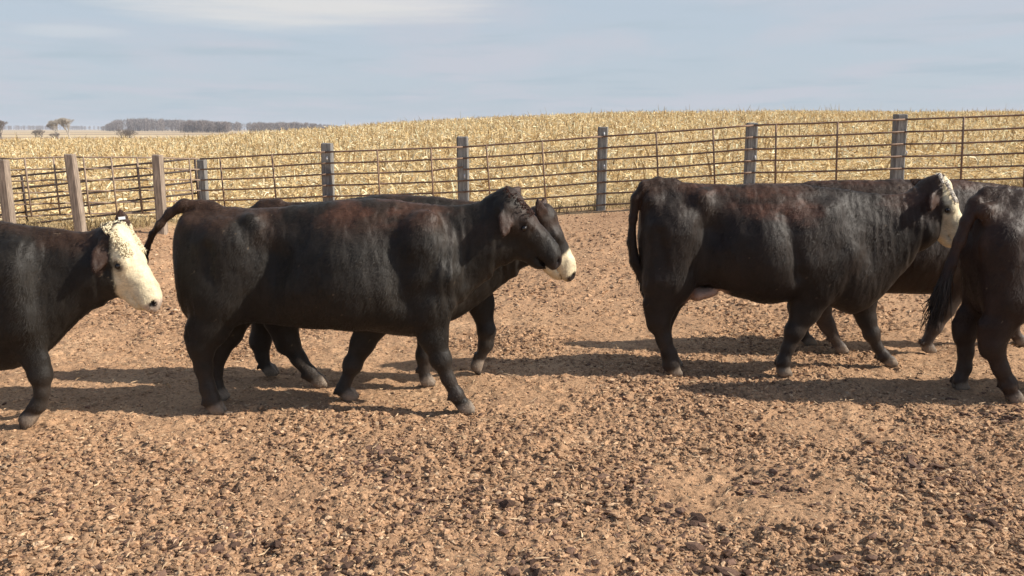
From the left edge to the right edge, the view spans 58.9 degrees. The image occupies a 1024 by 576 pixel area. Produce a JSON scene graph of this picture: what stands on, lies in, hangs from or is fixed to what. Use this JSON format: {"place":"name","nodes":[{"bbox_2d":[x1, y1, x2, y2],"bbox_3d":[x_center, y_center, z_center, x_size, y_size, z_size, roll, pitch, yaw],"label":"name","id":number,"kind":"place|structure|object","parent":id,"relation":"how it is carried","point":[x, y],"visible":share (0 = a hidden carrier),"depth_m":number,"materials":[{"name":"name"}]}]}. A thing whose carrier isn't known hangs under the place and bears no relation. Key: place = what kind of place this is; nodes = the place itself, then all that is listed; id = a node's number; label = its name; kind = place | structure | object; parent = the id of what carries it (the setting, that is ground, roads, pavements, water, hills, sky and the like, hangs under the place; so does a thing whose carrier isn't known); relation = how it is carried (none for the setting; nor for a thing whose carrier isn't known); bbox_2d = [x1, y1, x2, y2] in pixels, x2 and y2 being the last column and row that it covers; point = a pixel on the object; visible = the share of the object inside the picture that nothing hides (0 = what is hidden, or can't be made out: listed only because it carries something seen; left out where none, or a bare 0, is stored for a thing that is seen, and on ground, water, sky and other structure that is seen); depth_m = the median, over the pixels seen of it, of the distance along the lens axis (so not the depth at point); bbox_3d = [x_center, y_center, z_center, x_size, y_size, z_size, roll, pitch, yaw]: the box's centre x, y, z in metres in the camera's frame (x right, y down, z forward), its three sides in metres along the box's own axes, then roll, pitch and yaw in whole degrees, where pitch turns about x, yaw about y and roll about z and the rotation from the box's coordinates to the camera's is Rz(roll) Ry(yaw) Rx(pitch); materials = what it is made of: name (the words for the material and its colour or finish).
{"place":"outdoors","nodes":[
{"label":"outdoors","id":0,"kind":"place"},
{"bbox_2d":[0,115,1023,575],"bbox_3d":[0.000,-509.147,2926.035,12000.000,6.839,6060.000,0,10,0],"label":"ground","id":1,"kind":"structure","parent":0,"point":[708,485],"depth_m":6.03,"materials":[{"name":"soil"}]},
{"bbox_2d":[0,120,6,138],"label":"bare tree","id":2,"kind":"object","parent":1,"relation":"on","point":[1,124],"visible":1,"depth_m":374.47,"materials":[{"name":"brown plant"}]},
{"bbox_2d":[31,129,44,136],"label":"bush","id":3,"kind":"object","parent":1,"relation":"on","point":[38,132],"visible":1,"depth_m":354.75,"materials":[{"name":"plant"}]},
{"bbox_2d":[45,119,58,138],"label":"bare tree","id":4,"kind":"object","parent":1,"relation":"on","point":[53,123],"visible":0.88,"depth_m":377.80,"materials":[{"name":"grey plant"}]},
{"bbox_2d":[2,125,105,129],"bbox_3d":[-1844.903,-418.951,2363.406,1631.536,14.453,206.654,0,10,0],"label":"treeline","id":5,"kind":"object","parent":1,"relation":"on","point":[42,127],"visible":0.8,"depth_m":2340.43,"materials":[{"name":"plant"}]},
{"bbox_2d":[56,118,73,136],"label":"bare tree","id":6,"kind":"object","parent":1,"relation":"on","point":[63,122],"visible":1,"depth_m":372.12,"materials":[{"name":"grey plant"}]},
{"bbox_2d":[0,209,162,429],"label":"cow","id":7,"kind":"object","parent":1,"relation":"on","point":[56,285],"visible":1,"depth_m":5.51},
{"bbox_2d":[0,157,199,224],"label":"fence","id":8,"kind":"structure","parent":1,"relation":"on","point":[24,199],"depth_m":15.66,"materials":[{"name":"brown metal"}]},
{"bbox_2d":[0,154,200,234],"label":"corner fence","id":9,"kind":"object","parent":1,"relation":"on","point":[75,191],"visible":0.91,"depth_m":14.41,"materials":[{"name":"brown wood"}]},
{"bbox_2d":[114,128,137,137],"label":"bush","id":10,"kind":"object","parent":1,"relation":"on","point":[127,131],"visible":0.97,"depth_m":324.62,"materials":[{"name":"plant"}]},
{"bbox_2d":[101,117,290,130],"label":"distant wood","id":11,"kind":"object","parent":1,"relation":"on","point":[144,124],"visible":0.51,"depth_m":1168.59,"materials":[{"name":"plant"}]},
{"bbox_2d":[178,119,230,132],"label":"nearer wood","id":12,"kind":"object","parent":1,"relation":"on","point":[202,125],"visible":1,"depth_m":844.85,"materials":[{"name":"plant"}]},
{"bbox_2d":[249,121,343,131],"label":"sloping wood","id":13,"kind":"object","parent":1,"relation":"on","point":[268,126],"visible":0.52,"depth_m":1002.42,"materials":[{"name":"plant"}]},
{"bbox_2d":[143,185,561,414],"bbox_3d":[-1.079,0.071,6.022,2.825,1.513,0.737,0,10,0],"label":"cow","id":14,"kind":"object","parent":1,"relation":"on","point":[369,273],"visible":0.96,"depth_m":5.79},
{"bbox_2d":[248,194,576,388],"bbox_3d":[-0.771,0.008,6.660,2.492,1.411,0.626,0,10,0],"label":"cow","id":15,"kind":"object","parent":1,"relation":"on","point":[478,303],"visible":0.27,"depth_m":6.57},
{"bbox_2d":[0,208,1023,575],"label":"dirt clods","id":16,"kind":"object","parent":1,"relation":"on","point":[98,566],"visible":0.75,"depth_m":4.83,"materials":[{"name":"soil"}]},
{"bbox_2d":[0,104,1023,230],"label":"standing dry corn","id":17,"kind":"object","parent":1,"relation":"on","point":[17,147],"visible":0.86,"depth_m":29.66,"materials":[{"name":"beige plant"}]},
{"bbox_2d":[197,114,1023,210],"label":"pipe fence","id":18,"kind":"object","parent":1,"relation":"on","point":[899,152],"visible":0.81,"depth_m":15.45,"materials":[{"name":"rusted metal"},{"name":"weathered wood"}]},
{"bbox_2d":[626,173,961,376],"bbox_3d":[2.155,-0.108,6.936,2.608,1.549,0.718,0,10,0],"label":"cow","id":19,"kind":"object","parent":1,"relation":"on","point":[809,254],"visible":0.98,"depth_m":6.72},
{"bbox_2d":[786,178,1023,354],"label":"cow","id":20,"kind":"object","parent":1,"relation":"on","point":[921,274],"visible":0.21,"depth_m":7.45},
{"bbox_2d":[919,186,1023,403],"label":"cow","id":21,"kind":"object","parent":1,"relation":"on","point":[987,248],"visible":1,"depth_m":6.09},
{"bbox_2d":[0,0,1023,129],"label":"sky","id":22,"kind":"structure","parent":0,"point":[92,63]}
]}

